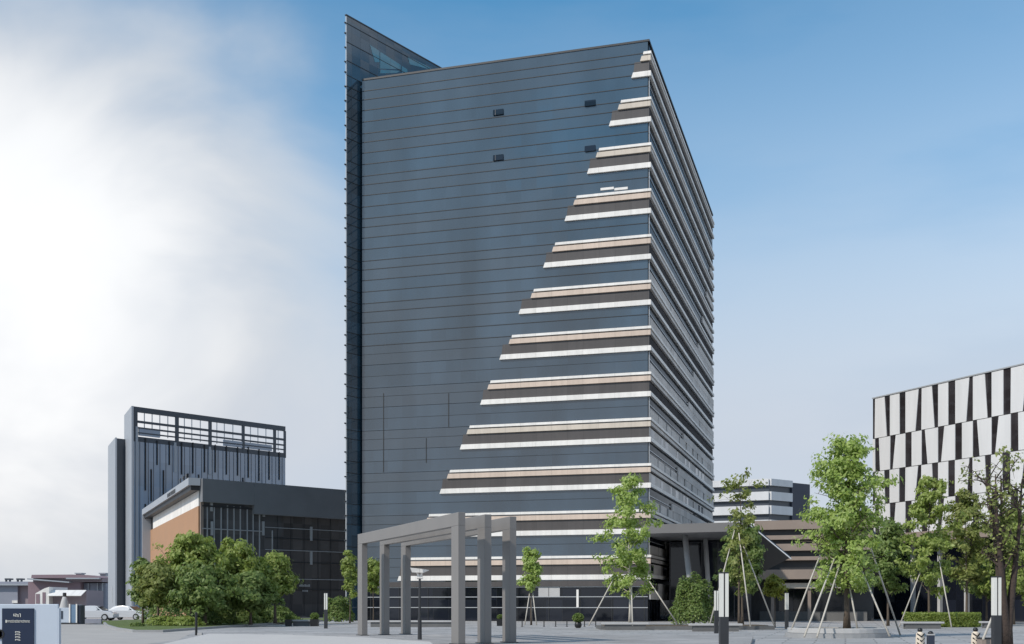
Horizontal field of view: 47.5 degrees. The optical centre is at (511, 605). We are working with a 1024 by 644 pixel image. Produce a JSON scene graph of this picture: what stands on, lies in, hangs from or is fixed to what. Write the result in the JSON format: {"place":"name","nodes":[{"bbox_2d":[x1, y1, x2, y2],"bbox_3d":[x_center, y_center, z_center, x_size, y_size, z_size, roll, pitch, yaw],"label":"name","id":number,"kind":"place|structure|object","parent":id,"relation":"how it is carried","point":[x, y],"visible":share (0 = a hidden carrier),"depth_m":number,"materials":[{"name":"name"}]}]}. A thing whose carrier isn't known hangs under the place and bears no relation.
{"place":"outdoors","nodes":[
{"label":"outdoors","id":0,"kind":"place"},
{"bbox_2d":[0,578,27,603],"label":"distant shed","id":1,"kind":"structure","parent":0,"point":[13,592],"depth_m":270.00,"materials":[{"name":"metal"}]},
{"bbox_2d":[27,573,107,608],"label":"distant hall","id":2,"kind":"structure","parent":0,"point":[80,581],"depth_m":266.00,"materials":[{"name":"metal"}]},
{"bbox_2d":[35,587,102,606],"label":"distant shop","id":3,"kind":"structure","parent":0,"point":[50,595],"depth_m":240.00,"materials":[{"name":"white paint"}]},
{"bbox_2d":[61,615,205,643],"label":"road","id":4,"kind":"structure","parent":0,"point":[84,634],"depth_m":57.41,"materials":[{"name":"asphalt"}]},
{"bbox_2d":[0,604,60,643],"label":"sign board","id":5,"kind":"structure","parent":4,"relation":"on","point":[30,623],"depth_m":39.00,"materials":[{"name":"paint"}]},
{"bbox_2d":[59,593,68,607],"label":"cone tank","id":6,"kind":"object","parent":4,"relation":"on","point":[64,603],"visible":0.57,"depth_m":129.71,"materials":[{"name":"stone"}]},
{"bbox_2d":[61,604,84,623],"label":"gate kiosk","id":7,"kind":"object","parent":4,"relation":"on","point":[73,614],"visible":0.64,"depth_m":91.45,"materials":[{"name":"paint"}]},
{"bbox_2d":[85,619,102,623],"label":"kerb wall","id":8,"kind":"structure","parent":4,"relation":"on","point":[93,621],"depth_m":95.00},
{"bbox_2d":[85,606,118,620],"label":"parked car","id":9,"kind":"object","parent":4,"relation":"on","point":[103,613],"visible":0.65,"depth_m":113.18,"materials":[{"name":"grey paint"}]},
{"bbox_2d":[108,437,124,609],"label":"slab block","id":10,"kind":"structure","parent":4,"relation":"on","point":[116,521],"depth_m":186.77,"materials":[{"name":"stone"}]},
{"bbox_2d":[108,606,147,619],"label":"parked car","id":11,"kind":"object","parent":4,"relation":"on","point":[126,611],"visible":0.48,"depth_m":117.21,"materials":[{"name":"grey paint"}]},
{"bbox_2d":[103,619,333,631],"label":"lawn kerb","id":12,"kind":"structure","parent":4,"relation":"on","point":[165,630],"depth_m":72.43,"materials":[{"name":"concrete"}]},
{"bbox_2d":[142,474,345,617],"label":"office block","id":13,"kind":"structure","parent":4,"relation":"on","point":[302,528],"depth_m":138.56,"materials":[{"name":"black glass"}]},
{"bbox_2d":[124,406,285,608],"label":"glass office block","id":14,"kind":"structure","parent":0,"point":[155,469],"depth_m":185.83,"materials":[{"name":"blue glass"},{"name":"aluminium"},{"name":"dark metal"}]},
{"bbox_2d":[102,618,344,629],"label":"lawn","id":15,"kind":"structure","parent":0,"point":[121,623],"depth_m":79.04,"materials":[{"name":"green plant"}]},
{"bbox_2d":[125,556,153,624],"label":"leafy tree","id":16,"kind":"object","parent":15,"relation":"on","point":[134,579],"visible":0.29,"depth_m":82.80,"materials":[{"name":"green plant"}]},
{"bbox_2d":[131,558,180,614],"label":"leafy tree","id":17,"kind":"object","parent":15,"relation":"on","point":[157,580],"visible":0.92,"depth_m":80.10,"materials":[{"name":"green plant"}]},
{"bbox_2d":[143,615,168,625],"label":"shrub","id":18,"kind":"object","parent":15,"relation":"on","point":[156,620],"visible":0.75,"depth_m":79.35,"materials":[{"name":"green plant"}]},
{"bbox_2d":[135,601,189,620],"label":"shrub","id":19,"kind":"object","parent":15,"relation":"on","point":[172,611],"visible":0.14,"depth_m":95.08,"materials":[{"name":"green plant"}]},
{"bbox_2d":[161,615,205,625],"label":"shrub","id":20,"kind":"object","parent":15,"relation":"on","point":[180,620],"visible":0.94,"depth_m":77.51,"materials":[{"name":"green plant"}]},
{"bbox_2d":[152,530,229,615],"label":"leafy tree","id":21,"kind":"object","parent":15,"relation":"on","point":[190,548],"visible":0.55,"depth_m":83.20,"materials":[{"name":"green plant"}]},
{"bbox_2d":[166,559,253,624],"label":"leafy tree","id":22,"kind":"object","parent":15,"relation":"on","point":[202,592],"visible":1,"depth_m":78.31,"materials":[{"name":"green plant"}]},
{"bbox_2d":[193,609,241,624],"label":"shrub","id":23,"kind":"object","parent":15,"relation":"on","point":[230,617],"visible":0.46,"depth_m":83.09,"materials":[{"name":"green plant"}]},
{"bbox_2d":[213,537,267,623],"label":"leafy tree","id":24,"kind":"object","parent":15,"relation":"on","point":[238,554],"visible":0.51,"depth_m":85.22,"materials":[{"name":"green plant"}]},
{"bbox_2d":[218,603,270,622],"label":"shrub","id":25,"kind":"object","parent":15,"relation":"on","point":[243,616],"visible":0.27,"depth_m":89.09,"materials":[{"name":"green plant"}]},
{"bbox_2d":[225,569,285,624],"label":"leafy tree","id":26,"kind":"object","parent":15,"relation":"on","point":[258,585],"visible":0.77,"depth_m":81.13,"materials":[{"name":"green plant"}]},
{"bbox_2d":[240,605,302,622],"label":"shrub","id":27,"kind":"object","parent":15,"relation":"on","point":[281,612],"visible":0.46,"depth_m":91.23,"materials":[{"name":"green plant"}]},
{"bbox_2d":[150,630,752,643],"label":"terrace","id":28,"kind":"structure","parent":0,"point":[594,639],"depth_m":47.48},
{"bbox_2d":[165,634,431,643],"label":"stone plinth","id":29,"kind":"structure","parent":28,"relation":"on","point":[249,639],"depth_m":40.84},
{"bbox_2d":[358,512,464,643],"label":"portal frame","id":30,"kind":"object","parent":28,"relation":"on","point":[455,522],"visible":1,"depth_m":41.41,"materials":[{"name":"metal"}]},
{"bbox_2d":[410,568,428,639],"bbox_3d":[-3.646,-0.060,46.000,0.730,2.840,0.400,0,0,0],"label":"plaza lamp","id":31,"kind":"object","parent":28,"relation":"on","point":[418,571],"visible":1,"depth_m":45.95,"materials":[{"name":"metal"}]},
{"bbox_2d":[378,514,493,643],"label":"portal frame","id":32,"kind":"object","parent":28,"relation":"on","point":[481,524],"visible":0.85,"depth_m":41.60,"materials":[{"name":"metal"}]},
{"bbox_2d":[399,516,518,642],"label":"portal frame","id":33,"kind":"object","parent":28,"relation":"on","point":[506,526],"visible":0.88,"depth_m":42.58,"materials":[{"name":"metal"}]},
{"bbox_2d":[0,0,1023,581],"label":"sky","id":34,"kind":"structure","parent":0,"point":[173,172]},
{"bbox_2d":[206,617,1023,643],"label":"plaza","id":35,"kind":"structure","parent":0,"point":[952,635],"depth_m":68.93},
{"bbox_2d":[195,612,202,634],"bbox_3d":[-14.148,0.905,52.500,0.342,1.190,0.200,0,0,0],"label":"black post","id":36,"kind":"object","parent":35,"relation":"on","point":[196,623],"visible":0.66,"depth_m":52.45,"materials":[{"name":"metal"}]},
{"bbox_2d":[258,549,303,622],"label":"leafy tree","id":37,"kind":"object","parent":35,"relation":"on","point":[277,564],"visible":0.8,"depth_m":87.32,"materials":[{"name":"green plant"}]},
{"bbox_2d":[285,614,291,625],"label":"plant pot","id":38,"kind":"object","parent":35,"relation":"on","point":[288,619],"visible":1,"depth_m":82.80,"materials":[{"name":"black paint"}]},
{"bbox_2d":[292,620,309,625],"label":"stone bench","id":39,"kind":"object","parent":35,"relation":"on","point":[301,622],"visible":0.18,"depth_m":83.80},
{"bbox_2d":[310,612,319,625],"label":"plant pot","id":40,"kind":"object","parent":35,"relation":"on","point":[314,619],"visible":1,"depth_m":82.73,"materials":[{"name":"black paint"}]},
{"bbox_2d":[324,593,327,627],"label":"light bollard","id":41,"kind":"object","parent":35,"relation":"on","point":[325,610],"visible":1,"depth_m":74.90,"materials":[{"name":"metal"}]},
{"bbox_2d":[323,595,355,621],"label":"shrub","id":42,"kind":"object","parent":35,"relation":"on","point":[338,615],"visible":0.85,"depth_m":95.38,"materials":[{"name":"green plant"}]},
{"bbox_2d":[340,550,357,622],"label":"young tree","id":43,"kind":"object","parent":35,"relation":"on","point":[348,565],"visible":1,"depth_m":93.73,"materials":[{"name":"green plant"}]},
{"bbox_2d":[367,557,379,619],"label":"young tree","id":44,"kind":"object","parent":35,"relation":"on","point":[373,573],"visible":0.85,"depth_m":99.64,"materials":[{"name":"green plant"}]},
{"bbox_2d":[368,620,450,626],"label":"stone bench","id":45,"kind":"object","parent":35,"relation":"on","point":[425,623],"visible":0.55,"depth_m":79.80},
{"bbox_2d":[497,614,501,625],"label":"plant pot","id":46,"kind":"object","parent":35,"relation":"on","point":[499,619],"visible":0.83,"depth_m":83.75,"materials":[{"name":"black paint"}]},
{"bbox_2d":[516,546,542,624],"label":"young tree","id":47,"kind":"object","parent":35,"relation":"on","point":[534,569],"visible":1,"depth_m":87.76,"materials":[{"name":"green plant"}]},
{"bbox_2d":[344,14,714,621],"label":"office tower","id":48,"kind":"structure","parent":35,"relation":"on","point":[530,286],"depth_m":110.38,"materials":[{"name":"blue glass"}]},
{"bbox_2d":[572,612,584,627],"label":"potted plant","id":49,"kind":"object","parent":35,"relation":"on","point":[579,619],"visible":0.99,"depth_m":76.32,"materials":[{"name":"green plant"}]},
{"bbox_2d":[601,623,648,629],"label":"stone bench","id":50,"kind":"object","parent":35,"relation":"on","point":[624,626],"visible":0.98,"depth_m":70.00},
{"bbox_2d":[596,624,774,629],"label":"raised bed","id":51,"kind":"object","parent":35,"relation":"on","point":[688,627],"visible":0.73,"depth_m":70.88,"materials":[{"name":"stone"}]},
{"bbox_2d":[586,472,678,625],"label":"staked tree","id":52,"kind":"object","parent":51,"relation":"on","point":[626,501],"visible":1,"depth_m":71.68,"materials":[{"name":"green plant"}]},
{"bbox_2d":[707,467,774,626],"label":"staked tree","id":53,"kind":"object","parent":51,"relation":"on","point":[739,538],"visible":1,"depth_m":69.85,"materials":[{"name":"green plant"}]},
{"bbox_2d":[668,571,713,623],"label":"round bush","id":54,"kind":"object","parent":35,"relation":"on","point":[690,600],"visible":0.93,"depth_m":87.11,"materials":[{"name":"green plant"}]},
{"bbox_2d":[669,541,750,620],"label":"entrance lobby","id":55,"kind":"object","parent":35,"relation":"on","point":[677,569],"visible":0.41,"depth_m":111.26,"materials":[{"name":"black glass"}]},
{"bbox_2d":[688,623,742,631],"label":"stone bench","id":56,"kind":"object","parent":35,"relation":"on","point":[706,627],"visible":0.87,"depth_m":66.30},
{"bbox_2d":[714,590,718,632],"bbox_3d":[10.893,0.350,62.000,0.210,2.300,0.210,0,0,0],"label":"light bollard","id":57,"kind":"object","parent":35,"relation":"on","point":[716,620],"visible":1,"depth_m":61.90,"materials":[{"name":"metal"}]},
{"bbox_2d":[643,522,791,620],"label":"entrance canopy","id":58,"kind":"object","parent":35,"relation":"on","point":[773,555],"visible":0.44,"depth_m":99.95,"materials":[{"name":"metal"}]},
{"bbox_2d":[719,572,728,643],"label":"light bollard","id":59,"kind":"object","parent":35,"relation":"on","point":[723,607],"visible":1,"depth_m":28.10,"materials":[{"name":"metal"}]},
{"bbox_2d":[712,524,767,623],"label":"leafy tree","id":60,"kind":"object","parent":35,"relation":"on","point":[756,550],"visible":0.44,"depth_m":75.45,"materials":[{"name":"green plant"}]},
{"bbox_2d":[762,573,787,627],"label":"ball tree","id":61,"kind":"object","parent":35,"relation":"on","point":[773,586],"visible":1,"depth_m":77.71,"materials":[{"name":"green plant"}]},
{"bbox_2d":[785,593,788,628],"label":"light bollard","id":62,"kind":"object","parent":35,"relation":"on","point":[786,610],"visible":0.87,"depth_m":73.90,"materials":[{"name":"metal"}]},
{"bbox_2d":[751,520,884,620],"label":"louvred pavilion","id":63,"kind":"structure","parent":35,"relation":"on","point":[794,573],"depth_m":112.05,"materials":[{"name":"metal"}]},
{"bbox_2d":[779,590,804,610],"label":"shop window","id":64,"kind":"structure","parent":63,"relation":"in","point":[795,596],"depth_m":112.49,"materials":[{"name":"black glass"}]},
{"bbox_2d":[815,590,841,610],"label":"shop window","id":65,"kind":"structure","parent":63,"relation":"in","point":[835,602],"depth_m":111.59,"materials":[{"name":"black glass"}]},
{"bbox_2d":[785,627,890,637],"bbox_3d":[15.334,1.280,54.800,4.840,0.440,4.840,0,0,0],"label":"ring planter","id":66,"kind":"object","parent":35,"relation":"on","point":[842,632],"visible":0.91,"depth_m":52.87,"materials":[{"name":"concrete"}]},
{"bbox_2d":[791,432,903,637],"bbox_3d":[15.903,-3.365,54.230,5.944,9.670,5.731,0,0,0],"label":"staked tree","id":67,"kind":"object","parent":66,"relation":"in","point":[850,574],"visible":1,"depth_m":54.04,"materials":[{"name":"green plant"}]},
{"bbox_2d":[867,517,923,625],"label":"leafy tree","id":68,"kind":"object","parent":35,"relation":"on","point":[893,533],"visible":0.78,"depth_m":83.38,"materials":[{"name":"green plant"}]},
{"bbox_2d":[916,628,924,643],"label":"warning post","id":69,"kind":"object","parent":35,"relation":"on","point":[920,638],"visible":1,"depth_m":40.89,"materials":[{"name":"beige paint"}]},
{"bbox_2d":[900,622,943,628],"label":"stone bench","id":70,"kind":"object","parent":35,"relation":"on","point":[922,625],"visible":1,"depth_m":73.80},
{"bbox_2d":[891,474,968,626],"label":"staked tree","id":71,"kind":"object","parent":35,"relation":"on","point":[921,509],"visible":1,"depth_m":79.56,"materials":[{"name":"green plant"}]},
{"bbox_2d":[926,631,934,643],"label":"capped post","id":72,"kind":"object","parent":35,"relation":"on","point":[930,637],"visible":1,"depth_m":40.90,"materials":[{"name":"metal"}]},
{"bbox_2d":[902,611,981,626],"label":"clipped hedge","id":73,"kind":"object","parent":35,"relation":"on","point":[965,619],"visible":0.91,"depth_m":79.05,"materials":[{"name":"green plant"}]},
{"bbox_2d":[939,487,991,611],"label":"leafy tree","id":74,"kind":"object","parent":35,"relation":"on","point":[971,571],"visible":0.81,"depth_m":91.43,"materials":[{"name":"green plant"}]},
{"bbox_2d":[971,627,979,643],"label":"warning post","id":75,"kind":"object","parent":35,"relation":"on","point":[974,634],"visible":0.94,"depth_m":41.41,"materials":[{"name":"beige paint"}]},
{"bbox_2d":[948,552,1010,620],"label":"leafy tree","id":76,"kind":"object","parent":35,"relation":"on","point":[972,589],"visible":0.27,"depth_m":95.47,"materials":[{"name":"green plant"}]},
{"bbox_2d":[976,637,990,643],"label":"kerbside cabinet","id":77,"kind":"object","parent":35,"relation":"on","point":[986,640],"visible":0.55,"depth_m":40.80,"materials":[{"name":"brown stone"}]},
{"bbox_2d":[979,621,990,627],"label":"stone bench","id":78,"kind":"object","parent":35,"relation":"on","point":[984,624],"visible":0.49,"depth_m":75.80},
{"bbox_2d":[952,445,1023,643],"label":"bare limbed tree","id":79,"kind":"object","parent":35,"relation":"on","point":[999,556],"visible":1,"depth_m":41.34,"materials":[{"name":"plant"}]},
{"bbox_2d":[991,576,1001,643],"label":"light bollard","id":80,"kind":"object","parent":35,"relation":"on","point":[996,627],"visible":1,"depth_m":32.20,"materials":[{"name":"metal"}]},
{"bbox_2d":[977,506,1023,624],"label":"leafy tree","id":81,"kind":"object","parent":35,"relation":"on","point":[1020,582],"visible":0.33,"depth_m":89.39,"materials":[{"name":"green plant"}]},
{"bbox_2d":[712,475,809,530],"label":"striped office building","id":82,"kind":"structure","parent":0,"point":[777,499],"depth_m":202.07,"materials":[{"name":"white painted panels"},{"name":"dark glass"}]},
{"bbox_2d":[872,363,1023,621],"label":"zebra front building","id":83,"kind":"structure","parent":0,"point":[944,430],"depth_m":111.31,"materials":[{"name":"white cladding panels"},{"name":"dark glass"}]},
{"bbox_2d":[873,399,876,438],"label":"slit window","id":84,"kind":"structure","parent":83,"relation":"in","point":[873,399],"depth_m":119.82,"materials":[{"name":"black glass"}]},
{"bbox_2d":[875,438,879,471],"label":"slit window","id":85,"kind":"structure","parent":83,"relation":"in","point":[876,440],"depth_m":119.42,"materials":[{"name":"black glass"}]},
{"bbox_2d":[885,395,889,435],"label":"slit window","id":86,"kind":"structure","parent":83,"relation":"in","point":[887,398],"depth_m":118.05,"materials":[{"name":"black glass"}]},
{"bbox_2d":[885,470,889,503],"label":"slit window","id":87,"kind":"structure","parent":83,"relation":"in","point":[887,472],"depth_m":118.12,"materials":[{"name":"black glass"}]},
{"bbox_2d":[890,435,895,469],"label":"slit window","id":88,"kind":"structure","parent":83,"relation":"in","point":[892,437],"depth_m":117.46,"materials":[{"name":"black glass"}]},
{"bbox_2d":[890,503,895,519],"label":"slit window","id":89,"kind":"structure","parent":83,"relation":"in","point":[892,505],"depth_m":117.46,"materials":[{"name":"black glass"}]},
{"bbox_2d":[900,392,904,433],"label":"slit window","id":90,"kind":"structure","parent":83,"relation":"in","point":[902,395],"depth_m":116.20,"materials":[{"name":"black glass"}]},
{"bbox_2d":[900,467,905,501],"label":"slit window","id":91,"kind":"structure","parent":83,"relation":"in","point":[902,470],"depth_m":116.20,"materials":[{"name":"black glass"}]},
{"bbox_2d":[906,432,911,466],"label":"slit window","id":92,"kind":"structure","parent":83,"relation":"in","point":[908,435],"depth_m":115.35,"materials":[{"name":"black glass"}]},
{"bbox_2d":[906,501,911,532],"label":"slit window","id":93,"kind":"structure","parent":83,"relation":"in","point":[908,503],"depth_m":115.47,"materials":[{"name":"black glass"}]},
{"bbox_2d":[915,465,920,499],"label":"slit window","id":94,"kind":"structure","parent":83,"relation":"in","point":[919,466],"depth_m":114.23,"materials":[{"name":"black glass"}]},
{"bbox_2d":[916,388,921,430],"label":"slit window","id":95,"kind":"structure","parent":83,"relation":"in","point":[918,423],"depth_m":114.12,"materials":[{"name":"black glass"}]},
{"bbox_2d":[922,430,926,464],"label":"slit window","id":96,"kind":"structure","parent":83,"relation":"in","point":[924,453],"depth_m":113.54,"materials":[{"name":"black glass"}]},
{"bbox_2d":[932,384,937,427],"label":"slit window","id":97,"kind":"structure","parent":83,"relation":"in","point":[935,387],"depth_m":112.24,"materials":[{"name":"black glass"}]},
{"bbox_2d":[932,463,937,493],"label":"slit window","id":98,"kind":"structure","parent":83,"relation":"in","point":[934,465],"depth_m":112.24,"materials":[{"name":"black glass"}]},
{"bbox_2d":[938,426,943,461],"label":"slit window","id":99,"kind":"structure","parent":83,"relation":"in","point":[940,429],"depth_m":111.64,"materials":[{"name":"black glass"}]},
{"bbox_2d":[949,381,954,424],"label":"slit window","id":100,"kind":"structure","parent":83,"relation":"in","point":[951,384],"depth_m":110.39,"materials":[{"name":"black glass"}]},
{"bbox_2d":[949,460,954,496],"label":"slit window","id":101,"kind":"structure","parent":83,"relation":"in","point":[951,463],"depth_m":110.39,"materials":[{"name":"black glass"}]},
{"bbox_2d":[956,423,961,459],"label":"slit window","id":102,"kind":"structure","parent":83,"relation":"in","point":[958,426],"depth_m":109.62,"materials":[{"name":"black glass"}]},
{"bbox_2d":[967,377,973,421],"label":"slit window","id":103,"kind":"structure","parent":83,"relation":"in","point":[970,396],"depth_m":108.31,"materials":[{"name":"black glass"}]},
{"bbox_2d":[968,458,972,493],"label":"slit window","id":104,"kind":"structure","parent":83,"relation":"in","point":[971,462],"depth_m":108.18,"materials":[{"name":"black glass"}]},
{"bbox_2d":[973,420,979,456],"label":"slit window","id":105,"kind":"structure","parent":83,"relation":"in","point":[975,430],"depth_m":107.76,"materials":[{"name":"black glass"}]},
{"bbox_2d":[985,455,990,491],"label":"slit window","id":106,"kind":"structure","parent":83,"relation":"in","point":[988,457],"depth_m":106.37,"materials":[{"name":"black glass"}]},
{"bbox_2d":[985,372,991,417],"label":"slit window","id":107,"kind":"structure","parent":83,"relation":"in","point":[988,376],"depth_m":106.27,"materials":[{"name":"black glass"}]},
{"bbox_2d":[992,416,998,454],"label":"slit window","id":108,"kind":"structure","parent":83,"relation":"in","point":[994,419],"depth_m":105.75,"materials":[{"name":"black glass"}]},
{"bbox_2d":[1003,452,1009,490],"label":"slit window","id":109,"kind":"structure","parent":83,"relation":"in","point":[1006,453],"depth_m":104.65,"materials":[{"name":"black glass"}]},
{"bbox_2d":[1004,368,1011,414],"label":"slit window","id":110,"kind":"structure","parent":83,"relation":"in","point":[1007,372],"depth_m":104.44,"materials":[{"name":"black glass"}]},
{"bbox_2d":[1011,413,1020,451],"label":"slit window","id":111,"kind":"structure","parent":83,"relation":"in","point":[1014,416],"depth_m":103.73,"materials":[{"name":"black glass"}]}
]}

